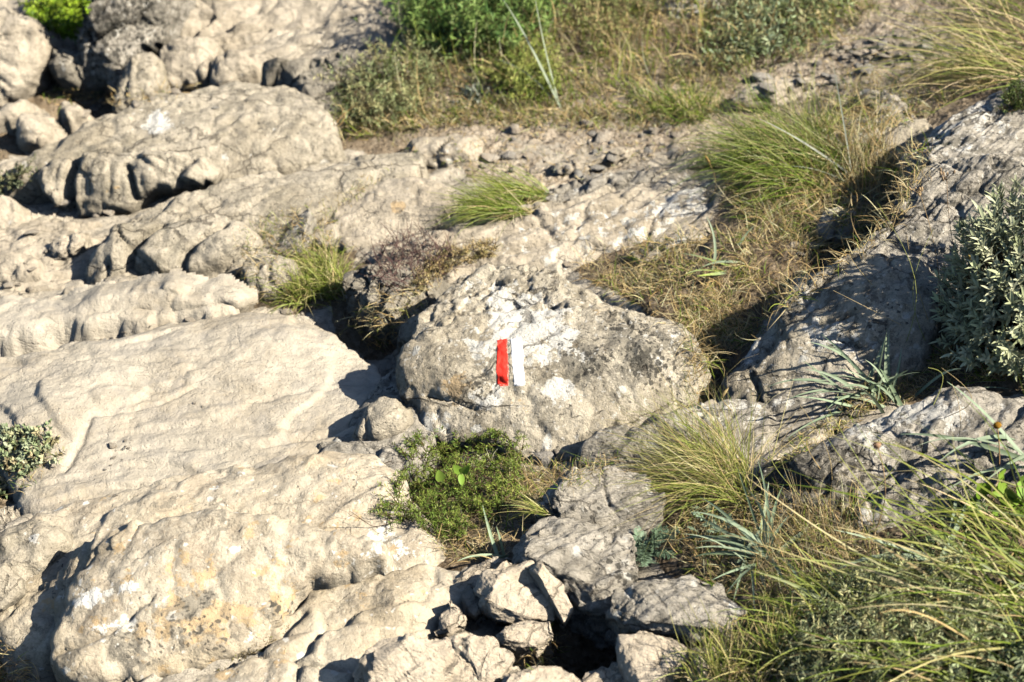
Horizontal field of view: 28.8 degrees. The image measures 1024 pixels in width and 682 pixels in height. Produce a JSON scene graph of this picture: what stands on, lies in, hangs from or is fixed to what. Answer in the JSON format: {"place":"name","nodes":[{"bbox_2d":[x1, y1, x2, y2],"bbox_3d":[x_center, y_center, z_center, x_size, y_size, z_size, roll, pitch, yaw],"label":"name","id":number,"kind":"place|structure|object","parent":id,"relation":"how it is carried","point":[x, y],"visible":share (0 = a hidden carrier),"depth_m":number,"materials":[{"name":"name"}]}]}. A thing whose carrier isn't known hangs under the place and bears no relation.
{"place":"outdoors","nodes":[
{"label":"outdoors","id":0,"kind":"place"},
{"bbox_2d":[233,210,357,305],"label":"dry grass","id":1,"kind":"structure","parent":0,"point":[286,251],"depth_m":5.59,"materials":[{"name":"plant"}]},
{"bbox_2d":[422,471,546,564],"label":"dry grass","id":2,"kind":"structure","parent":0,"point":[475,538],"depth_m":4.47,"materials":[{"name":"plant"}]},
{"bbox_2d":[0,0,1023,681],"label":"ground","id":3,"kind":"structure","parent":0,"point":[580,654],"depth_m":5.63,"materials":[{"name":"soil"}]},
{"bbox_2d":[0,562,26,610],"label":"rock","id":4,"kind":"object","parent":3,"relation":"on","point":[13,583],"visible":0.74,"depth_m":4.34,"materials":[{"name":"beige stone"}]},
{"bbox_2d":[0,195,30,230],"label":"rock","id":5,"kind":"object","parent":3,"relation":"on","point":[13,212],"visible":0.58,"depth_m":5.86,"materials":[{"name":"stone"}]},
{"bbox_2d":[0,251,46,284],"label":"rock","id":6,"kind":"object","parent":3,"relation":"on","point":[13,268],"visible":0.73,"depth_m":5.61,"materials":[{"name":"stone"}]},
{"bbox_2d":[0,99,48,136],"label":"rock","id":7,"kind":"object","parent":3,"relation":"on","point":[10,113],"visible":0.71,"depth_m":6.51,"materials":[{"name":"stone"}]},
{"bbox_2d":[0,418,66,497],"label":"herb cushion","id":8,"kind":"object","parent":3,"relation":"on","point":[20,464],"visible":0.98,"depth_m":4.82,"materials":[{"name":"green plant"}]},
{"bbox_2d":[0,15,71,107],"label":"boulder","id":9,"kind":"object","parent":3,"relation":"on","point":[28,44],"visible":0.62,"depth_m":6.65,"materials":[{"name":"stone"}]},
{"bbox_2d":[0,519,73,581],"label":"rock","id":10,"kind":"object","parent":3,"relation":"on","point":[28,549],"visible":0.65,"depth_m":4.44,"materials":[{"name":"beige stone"}]},
{"bbox_2d":[15,112,66,153],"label":"rock","id":11,"kind":"object","parent":3,"relation":"on","point":[35,131],"visible":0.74,"depth_m":6.35,"materials":[{"name":"stone"}]},
{"bbox_2d":[0,215,107,297],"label":"rock slab","id":12,"kind":"object","parent":3,"relation":"on","point":[16,240],"visible":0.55,"depth_m":5.74,"materials":[{"name":"stone"}]},
{"bbox_2d":[18,0,91,43],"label":"bush","id":13,"kind":"object","parent":3,"relation":"on","point":[66,20],"visible":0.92,"depth_m":6.95,"materials":[{"name":"green plant"}]},
{"bbox_2d":[49,233,89,260],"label":"rock","id":14,"kind":"object","parent":3,"relation":"on","point":[74,244],"visible":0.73,"depth_m":5.71,"materials":[{"name":"stone"}]},
{"bbox_2d":[57,101,95,135],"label":"rock","id":15,"kind":"object","parent":3,"relation":"on","point":[70,119],"visible":0.56,"depth_m":6.50,"materials":[{"name":"stone"}]},
{"bbox_2d":[48,48,113,96],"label":"rock","id":16,"kind":"object","parent":3,"relation":"on","point":[66,69],"visible":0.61,"depth_m":6.72,"materials":[{"name":"stone"}]},
{"bbox_2d":[0,268,257,356],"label":"rock ledge","id":17,"kind":"object","parent":3,"relation":"on","point":[107,310],"visible":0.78,"depth_m":5.29,"materials":[{"name":"stone"}]},
{"bbox_2d":[77,0,196,94],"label":"boulder","id":18,"kind":"object","parent":3,"relation":"on","point":[115,36],"visible":0.77,"depth_m":6.67,"materials":[{"name":"grey stone"}]},
{"bbox_2d":[112,52,171,113],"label":"rock","id":19,"kind":"object","parent":3,"relation":"on","point":[144,71],"visible":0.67,"depth_m":6.55,"materials":[{"name":"beige stone"}]},
{"bbox_2d":[4,81,346,217],"bbox_3d":[-1.022,-0.491,6.184,1.059,0.486,0.626,-15,31,-26],"label":"boulder","id":20,"kind":"object","parent":3,"relation":"on","point":[130,159],"visible":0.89,"depth_m":6.02,"materials":[{"name":"beige stone"}]},
{"bbox_2d":[0,312,381,515],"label":"rock slab","id":21,"kind":"object","parent":3,"relation":"on","point":[265,388],"visible":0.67,"depth_m":4.96,"materials":[{"name":"stone"}]},
{"bbox_2d":[158,36,223,92],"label":"rock","id":22,"kind":"object","parent":3,"relation":"on","point":[187,60],"visible":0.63,"depth_m":6.66,"materials":[{"name":"stone"}]},
{"bbox_2d":[0,451,445,681],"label":"rock slab","id":23,"kind":"object","parent":3,"relation":"on","point":[171,575],"visible":0.9,"depth_m":4.28,"materials":[{"name":"stone"}]},
{"bbox_2d":[209,50,261,86],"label":"rock","id":24,"kind":"object","parent":3,"relation":"on","point":[227,66],"visible":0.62,"depth_m":6.63,"materials":[{"name":"stone"}]},
{"bbox_2d":[85,152,428,284],"bbox_3d":[-0.704,-0.273,5.843,1.133,0.431,0.488,-13,31,-23],"label":"boulder","id":25,"kind":"object","parent":3,"relation":"on","point":[191,232],"visible":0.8,"depth_m":5.70,"materials":[{"name":"beige stone"}]},
{"bbox_2d":[240,253,303,301],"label":"rock","id":26,"kind":"object","parent":3,"relation":"on","point":[264,271],"visible":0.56,"depth_m":5.44,"materials":[{"name":"beige stone"}]},
{"bbox_2d":[271,207,316,256],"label":"rock","id":27,"kind":"object","parent":3,"relation":"on","point":[308,227],"visible":0.69,"depth_m":5.62,"materials":[{"name":"grey stone"}]},
{"bbox_2d":[180,0,411,69],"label":"rock slab","id":28,"kind":"object","parent":3,"relation":"on","point":[226,25],"visible":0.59,"depth_m":6.91,"materials":[{"name":"stone"}]},
{"bbox_2d":[248,216,360,318],"bbox_3d":[-0.550,-0.189,5.522,0.378,0.232,0.430,0,28,0],"label":"grass tuft","id":29,"kind":"object","parent":3,"relation":"on","point":[321,282],"visible":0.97,"depth_m":5.46,"materials":[{"name":"green plant"}]},
{"bbox_2d":[196,563,464,681],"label":"rock slab","id":30,"kind":"object","parent":3,"relation":"on","point":[333,634],"visible":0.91,"depth_m":4.21,"materials":[{"name":"stone"}]},
{"bbox_2d":[260,49,410,131],"bbox_3d":[-0.558,-0.723,6.539,0.584,0.519,0.528,0,28,0],"label":"rock","id":31,"kind":"object","parent":3,"relation":"on","point":[297,74],"visible":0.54,"depth_m":6.36,"materials":[{"name":"stone"}]},
{"bbox_2d":[317,368,445,488],"bbox_3d":[-0.290,0.297,4.887,0.367,0.288,0.529,15,32,27],"label":"rock","id":32,"kind":"object","parent":3,"relation":"on","point":[384,450],"visible":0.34,"depth_m":4.79,"materials":[{"name":"grey stone"}]},
{"bbox_2d":[352,396,413,440],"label":"rock","id":33,"kind":"object","parent":3,"relation":"on","point":[384,417],"visible":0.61,"depth_m":4.78,"materials":[{"name":"beige stone"}]},
{"bbox_2d":[312,29,466,139],"bbox_3d":[-0.386,-0.847,6.366,0.491,0.282,0.532,0,28,0],"label":"bush","id":34,"kind":"object","parent":3,"relation":"on","point":[376,106],"visible":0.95,"depth_m":6.31,"materials":[{"name":"green plant"}]},
{"bbox_2d":[338,270,440,351],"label":"dry grass","id":35,"kind":"structure","parent":3,"relation":"on","point":[379,309],"depth_m":5.27,"materials":[{"name":"plant"}]},
{"bbox_2d":[311,176,469,252],"bbox_3d":[-0.359,-0.305,5.845,0.551,0.352,0.367,-14,31,-25],"label":"rock","id":36,"kind":"object","parent":3,"relation":"on","point":[388,204],"visible":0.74,"depth_m":5.71,"materials":[{"name":"stone"}]},
{"bbox_2d":[342,264,450,344],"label":"rock","id":37,"kind":"object","parent":3,"relation":"on","point":[354,282],"visible":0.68,"depth_m":5.30,"materials":[{"name":"stone"}]},
{"bbox_2d":[404,233,501,293],"bbox_3d":[-0.197,-0.214,5.439,0.187,0.128,0.400,18,33,31],"label":"herb cushion","id":38,"kind":"object","parent":37,"relation":"on","point":[485,254],"visible":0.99,"depth_m":5.49,"materials":[{"name":"plant"}]},
{"bbox_2d":[353,215,473,292],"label":"heath shrub","id":39,"kind":"object","parent":3,"relation":"on","point":[408,258],"visible":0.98,"depth_m":5.49,"materials":[{"name":"brown plant"}]},
{"bbox_2d":[352,633,484,681],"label":"boulder","id":40,"kind":"object","parent":3,"relation":"on","point":[407,657],"visible":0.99,"depth_m":4.02,"materials":[{"name":"stone"}]},
{"bbox_2d":[404,133,483,168],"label":"boulder","id":41,"kind":"object","parent":3,"relation":"on","point":[431,147],"visible":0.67,"depth_m":6.04,"materials":[{"name":"stone"}]},
{"bbox_2d":[367,426,531,543],"bbox_3d":[-0.142,0.318,4.640,0.371,0.147,0.480,9,29,17],"label":"herb cushion","id":42,"kind":"object","parent":3,"relation":"on","point":[451,476],"visible":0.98,"depth_m":4.61,"materials":[{"name":"green plant"}]},
{"bbox_2d":[434,601,469,636],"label":"rock","id":43,"kind":"object","parent":3,"relation":"on","point":[453,619],"visible":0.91,"depth_m":4.19,"materials":[{"name":"stone"}]},
{"bbox_2d":[378,0,570,62],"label":"bush","id":44,"kind":"object","parent":3,"relation":"on","point":[474,13],"visible":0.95,"depth_m":6.51,"materials":[{"name":"green plant"}]},
{"bbox_2d":[448,632,514,681],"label":"rock","id":45,"kind":"object","parent":3,"relation":"on","point":[488,658],"visible":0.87,"depth_m":4.04,"materials":[{"name":"stone"}]},
{"bbox_2d":[453,556,511,587],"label":"rock","id":46,"kind":"object","parent":3,"relation":"on","point":[471,574],"visible":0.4,"depth_m":4.30,"materials":[{"name":"stone"}]},
{"bbox_2d":[424,151,566,240],"bbox_3d":[-0.037,-0.413,5.688,0.440,0.314,0.417,0,28,0],"label":"grass tuft","id":47,"kind":"object","parent":3,"relation":"on","point":[500,202],"visible":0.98,"depth_m":5.64,"materials":[{"name":"green plant"}]},
{"bbox_2d":[473,560,555,625],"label":"rock","id":48,"kind":"object","parent":3,"relation":"on","point":[507,593],"visible":0.78,"depth_m":4.20,"materials":[{"name":"stone"}]},
{"bbox_2d":[495,620,553,667],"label":"rock","id":49,"kind":"object","parent":3,"relation":"on","point":[518,640],"visible":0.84,"depth_m":4.14,"materials":[{"name":"stone"}]},
{"bbox_2d":[467,27,583,106],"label":"bush","id":50,"kind":"object","parent":3,"relation":"on","point":[523,78],"visible":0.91,"depth_m":6.34,"materials":[{"name":"green plant"}]},
{"bbox_2d":[496,446,559,503],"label":"dry grass","id":51,"kind":"structure","parent":3,"relation":"on","point":[532,482],"depth_m":4.64,"materials":[{"name":"plant"}]},
{"bbox_2d":[502,665,584,681],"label":"rock","id":52,"kind":"object","parent":3,"relation":"on","point":[539,673],"visible":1,"depth_m":4.01,"materials":[{"name":"stone"}]},
{"bbox_2d":[526,561,572,629],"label":"rock","id":53,"kind":"object","parent":3,"relation":"on","point":[550,586],"visible":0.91,"depth_m":4.19,"materials":[{"name":"stone"}]},
{"bbox_2d":[469,446,632,492],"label":"dry grass","id":54,"kind":"structure","parent":3,"relation":"on","point":[579,469],"depth_m":4.63,"materials":[{"name":"plant"}]},
{"bbox_2d":[372,169,730,283],"bbox_3d":[0.114,-0.226,5.690,1.214,0.453,0.380,-6,29,-11],"label":"rock ledge","id":55,"kind":"object","parent":3,"relation":"on","point":[543,236],"visible":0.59,"depth_m":5.59,"materials":[{"name":"stone"}]},
{"bbox_2d":[395,261,712,461],"bbox_3d":[0.113,0.125,5.109,0.845,0.548,0.792,0,28,0],"label":"boulder","id":56,"kind":"object","parent":3,"relation":"on","point":[544,359],"visible":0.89,"depth_m":4.82,"materials":[{"name":"stone"}]},
{"bbox_2d":[512,466,666,652],"bbox_3d":[0.172,0.487,4.444,0.303,0.394,0.488,7,29,13],"label":"rock slab","id":57,"kind":"object","parent":3,"relation":"on","point":[579,543],"visible":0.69,"depth_m":4.31,"materials":[{"name":"grey stone"}]},
{"bbox_2d":[629,523,679,566],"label":"feathery plant","id":58,"kind":"object","parent":57,"relation":"on","point":[642,542],"visible":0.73,"depth_m":4.38,"materials":[{"name":"green plant"}]},
{"bbox_2d":[550,147,634,175],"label":"rock","id":59,"kind":"object","parent":3,"relation":"on","point":[602,158],"visible":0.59,"depth_m":5.95,"materials":[{"name":"stone"}]},
{"bbox_2d":[537,168,660,203],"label":"rock","id":60,"kind":"object","parent":3,"relation":"on","point":[592,182],"visible":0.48,"depth_m":5.73,"materials":[{"name":"grey stone"}]},
{"bbox_2d":[534,0,674,53],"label":"bush","id":61,"kind":"object","parent":3,"relation":"on","point":[606,7],"visible":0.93,"depth_m":6.55,"materials":[{"name":"green plant"}]},
{"bbox_2d":[321,0,889,143],"bbox_3d":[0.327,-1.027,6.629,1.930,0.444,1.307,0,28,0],"label":"dry grass","id":62,"kind":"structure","parent":3,"relation":"on","point":[586,77],"depth_m":6.37,"materials":[{"name":"plant"}]},
{"bbox_2d":[615,630,690,681],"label":"rock","id":63,"kind":"object","parent":3,"relation":"on","point":[640,658],"visible":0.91,"depth_m":4.01,"materials":[{"name":"stone"}]},
{"bbox_2d":[630,220,710,264],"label":"rock","id":64,"kind":"object","parent":3,"relation":"on","point":[688,228],"visible":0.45,"depth_m":5.43,"materials":[{"name":"stone"}]},
{"bbox_2d":[604,574,746,651],"bbox_3d":[0.338,0.600,4.167,0.290,0.250,0.239,0,28,0],"label":"rock","id":65,"kind":"object","parent":3,"relation":"on","point":[651,606],"visible":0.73,"depth_m":4.08,"materials":[{"name":"grey stone"}]},
{"bbox_2d":[620,69,738,130],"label":"grass tuft","id":66,"kind":"object","parent":3,"relation":"on","point":[684,104],"visible":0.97,"depth_m":6.15,"materials":[{"name":"green plant"}]},
{"bbox_2d":[650,147,718,178],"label":"rock","id":67,"kind":"object","parent":3,"relation":"on","point":[659,171],"visible":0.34,"depth_m":5.79,"materials":[{"name":"stone"}]},
{"bbox_2d":[560,344,835,562],"bbox_3d":[0.397,0.250,4.498,0.618,0.469,0.682,16,32,28],"label":"grass tuft","id":68,"kind":"object","parent":3,"relation":"on","point":[719,482],"visible":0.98,"depth_m":4.49,"materials":[{"name":"green plant"}]},
{"bbox_2d":[674,304,751,412],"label":"dry grass","id":69,"kind":"structure","parent":3,"relation":"on","point":[698,399],"depth_m":4.89,"materials":[{"name":"plant"}]},
{"bbox_2d":[576,382,872,489],"bbox_3d":[0.527,0.276,4.776,0.786,0.392,0.339,-9,29,-16],"label":"rock slab","id":70,"kind":"object","parent":3,"relation":"on","point":[813,409],"visible":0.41,"depth_m":4.66,"materials":[{"name":"grey stone"}]},
{"bbox_2d":[654,592,811,681],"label":"grass tuft","id":71,"kind":"object","parent":3,"relation":"on","point":[714,665],"visible":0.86,"depth_m":3.96,"materials":[{"name":"green plant"}]},
{"bbox_2d":[679,459,806,612],"bbox_3d":[0.495,0.401,4.228,0.315,0.210,0.365,9,29,17],"label":"broad leaved plant","id":72,"kind":"object","parent":3,"relation":"on","point":[746,547],"visible":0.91,"depth_m":4.27,"materials":[{"name":"green plant"}]},
{"bbox_2d":[677,0,854,78],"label":"bush","id":73,"kind":"object","parent":3,"relation":"on","point":[775,5],"visible":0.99,"depth_m":6.40,"materials":[{"name":"green plant"}]},
{"bbox_2d":[731,77,815,112],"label":"rock","id":74,"kind":"object","parent":3,"relation":"on","point":[782,89],"visible":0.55,"depth_m":6.09,"materials":[{"name":"stone"}]},
{"bbox_2d":[708,586,852,681],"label":"grass tuft","id":75,"kind":"object","parent":3,"relation":"on","point":[764,641],"visible":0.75,"depth_m":3.97,"materials":[{"name":"green plant"}]},
{"bbox_2d":[654,42,911,231],"bbox_3d":[0.746,-0.536,5.637,0.792,0.596,0.865,0,28,0],"label":"grass tuft","id":76,"kind":"object","parent":3,"relation":"on","point":[773,142],"visible":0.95,"depth_m":5.60,"materials":[{"name":"green plant"}]},
{"bbox_2d":[710,518,874,671],"bbox_3d":[0.575,0.521,4.005,0.323,0.284,0.420,11,30,21],"label":"grass tuft","id":77,"kind":"object","parent":3,"relation":"on","point":[797,598],"visible":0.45,"depth_m":4.02,"materials":[{"name":"green plant"}]},
{"bbox_2d":[705,131,909,249],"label":"dry grass","id":78,"kind":"structure","parent":3,"relation":"on","point":[805,204],"depth_m":5.47,"materials":[{"name":"plant"}]},
{"bbox_2d":[721,252,949,402],"bbox_3d":[0.843,0.072,4.983,0.742,0.604,0.492,-24,36,-37],"label":"boulder","id":79,"kind":"object","parent":3,"relation":"on","point":[783,348],"visible":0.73,"depth_m":4.79,"materials":[{"name":"stone"}]},
{"bbox_2d":[813,206,857,245],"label":"rock","id":80,"kind":"object","parent":3,"relation":"on","point":[824,218],"visible":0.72,"depth_m":5.31,"materials":[{"name":"grey stone"}]},
{"bbox_2d":[736,128,946,341],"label":"dry grass","id":81,"kind":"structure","parent":3,"relation":"on","point":[901,197],"depth_m":5.11,"materials":[{"name":"plant"}]},
{"bbox_2d":[819,84,909,198],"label":"dry grass","id":82,"kind":"structure","parent":3,"relation":"on","point":[862,159],"depth_m":5.51,"materials":[{"name":"plant"}]},
{"bbox_2d":[817,95,917,148],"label":"rock","id":83,"kind":"object","parent":3,"relation":"on","point":[899,107],"visible":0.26,"depth_m":5.70,"materials":[{"name":"grey stone"}]},
{"bbox_2d":[720,321,1023,681],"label":"grass tuft","id":84,"kind":"object","parent":3,"relation":"on","point":[1007,557],"visible":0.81,"depth_m":3.96,"materials":[{"name":"green plant"}]},
{"bbox_2d":[746,385,1023,517],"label":"rock slab","id":85,"kind":"object","parent":3,"relation":"on","point":[927,414],"visible":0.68,"depth_m":4.40,"materials":[{"name":"grey stone"}]},
{"bbox_2d":[828,362,951,416],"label":"dry grass","id":86,"kind":"structure","parent":3,"relation":"on","point":[902,389],"depth_m":4.69,"materials":[{"name":"plant"}]},
{"bbox_2d":[771,331,1012,438],"bbox_3d":[0.862,0.077,4.692,0.519,0.247,0.341,-7,29,-12],"label":"broad leaved plant","id":87,"kind":"object","parent":3,"relation":"on","point":[887,379],"visible":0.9,"depth_m":4.68,"materials":[{"name":"green plant"}]},
{"bbox_2d":[769,532,1023,681],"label":"herb cushion","id":88,"kind":"object","parent":3,"relation":"on","point":[856,626],"visible":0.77,"depth_m":3.89,"materials":[{"name":"green plant"}]},
{"bbox_2d":[774,514,1023,681],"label":"grass tuft","id":89,"kind":"object","parent":3,"relation":"on","point":[898,673],"visible":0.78,"depth_m":3.79,"materials":[{"name":"green plant"}]},
{"bbox_2d":[867,118,932,175],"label":"rock","id":90,"kind":"object","parent":3,"relation":"on","point":[916,125],"visible":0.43,"depth_m":5.55,"materials":[{"name":"beige stone"}]},
{"bbox_2d":[794,26,1021,141],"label":"dry grass","id":91,"kind":"structure","parent":3,"relation":"on","point":[892,123],"depth_m":5.91,"materials":[{"name":"plant"}]},
{"bbox_2d":[813,0,1023,115],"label":"grass tuft","id":92,"kind":"object","parent":3,"relation":"on","point":[1005,62],"visible":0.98,"depth_m":5.90,"materials":[{"name":"green plant"}]},
{"bbox_2d":[853,469,987,533],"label":"rock","id":93,"kind":"object","parent":3,"relation":"on","point":[913,487],"visible":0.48,"depth_m":4.26,"materials":[{"name":"grey stone"}]},
{"bbox_2d":[850,79,1023,300],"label":"boulder","id":94,"kind":"object","parent":3,"relation":"on","point":[980,150],"visible":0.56,"depth_m":5.08,"materials":[{"name":"grey stone"}]},
{"bbox_2d":[994,67,1023,114],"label":"herb cushion","id":95,"kind":"object","parent":94,"relation":"on","point":[1016,91],"visible":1,"depth_m":5.35,"materials":[{"name":"green plant"}]},
{"bbox_2d":[908,382,1023,491],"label":"broad leaved plant","id":96,"kind":"object","parent":3,"relation":"on","point":[974,442],"visible":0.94,"depth_m":4.29,"materials":[{"name":"green plant"}]},
{"bbox_2d":[920,308,1023,388],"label":"dry grass","id":97,"kind":"structure","parent":3,"relation":"on","point":[945,360],"depth_m":4.71,"materials":[{"name":"plant"}]},
{"bbox_2d":[928,174,1023,380],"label":"leafy shrub","id":98,"kind":"object","parent":3,"relation":"on","point":[976,317],"visible":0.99,"depth_m":4.59,"materials":[{"name":"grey plant"}]},
{"bbox_2d":[945,600,1023,681],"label":"herb cushion","id":99,"kind":"object","parent":3,"relation":"on","point":[1008,672],"visible":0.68,"depth_m":3.80,"materials":[{"name":"green plant"}]},
{"bbox_2d":[967,469,1023,516],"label":"broad leaved plant","id":100,"kind":"object","parent":3,"relation":"on","point":[1013,497],"visible":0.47,"depth_m":4.19,"materials":[{"name":"green plant"}]},
{"bbox_2d":[392,1,984,181],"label":"dry grass","id":101,"kind":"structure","parent":0,"point":[662,116],"depth_m":6.10,"materials":[{"name":"plant"}]},
{"bbox_2d":[568,209,834,378],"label":"dry grass","id":102,"kind":"structure","parent":0,"point":[689,306],"depth_m":5.23,"materials":[{"name":"plant"}]},
{"bbox_2d":[658,453,895,609],"bbox_3d":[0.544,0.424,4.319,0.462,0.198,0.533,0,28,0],"label":"dry grass","id":103,"kind":"structure","parent":0,"point":[709,572],"depth_m":4.29,"materials":[{"name":"plant"}]},
{"bbox_2d":[762,403,874,467],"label":"dry grass","id":104,"kind":"structure","parent":0,"point":[832,432],"depth_m":4.62,"materials":[{"name":"plant"}]},
{"bbox_2d":[685,473,1023,681],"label":"dry grass","id":105,"kind":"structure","parent":0,"point":[763,609],"depth_m":4.07,"materials":[{"name":"plant"}]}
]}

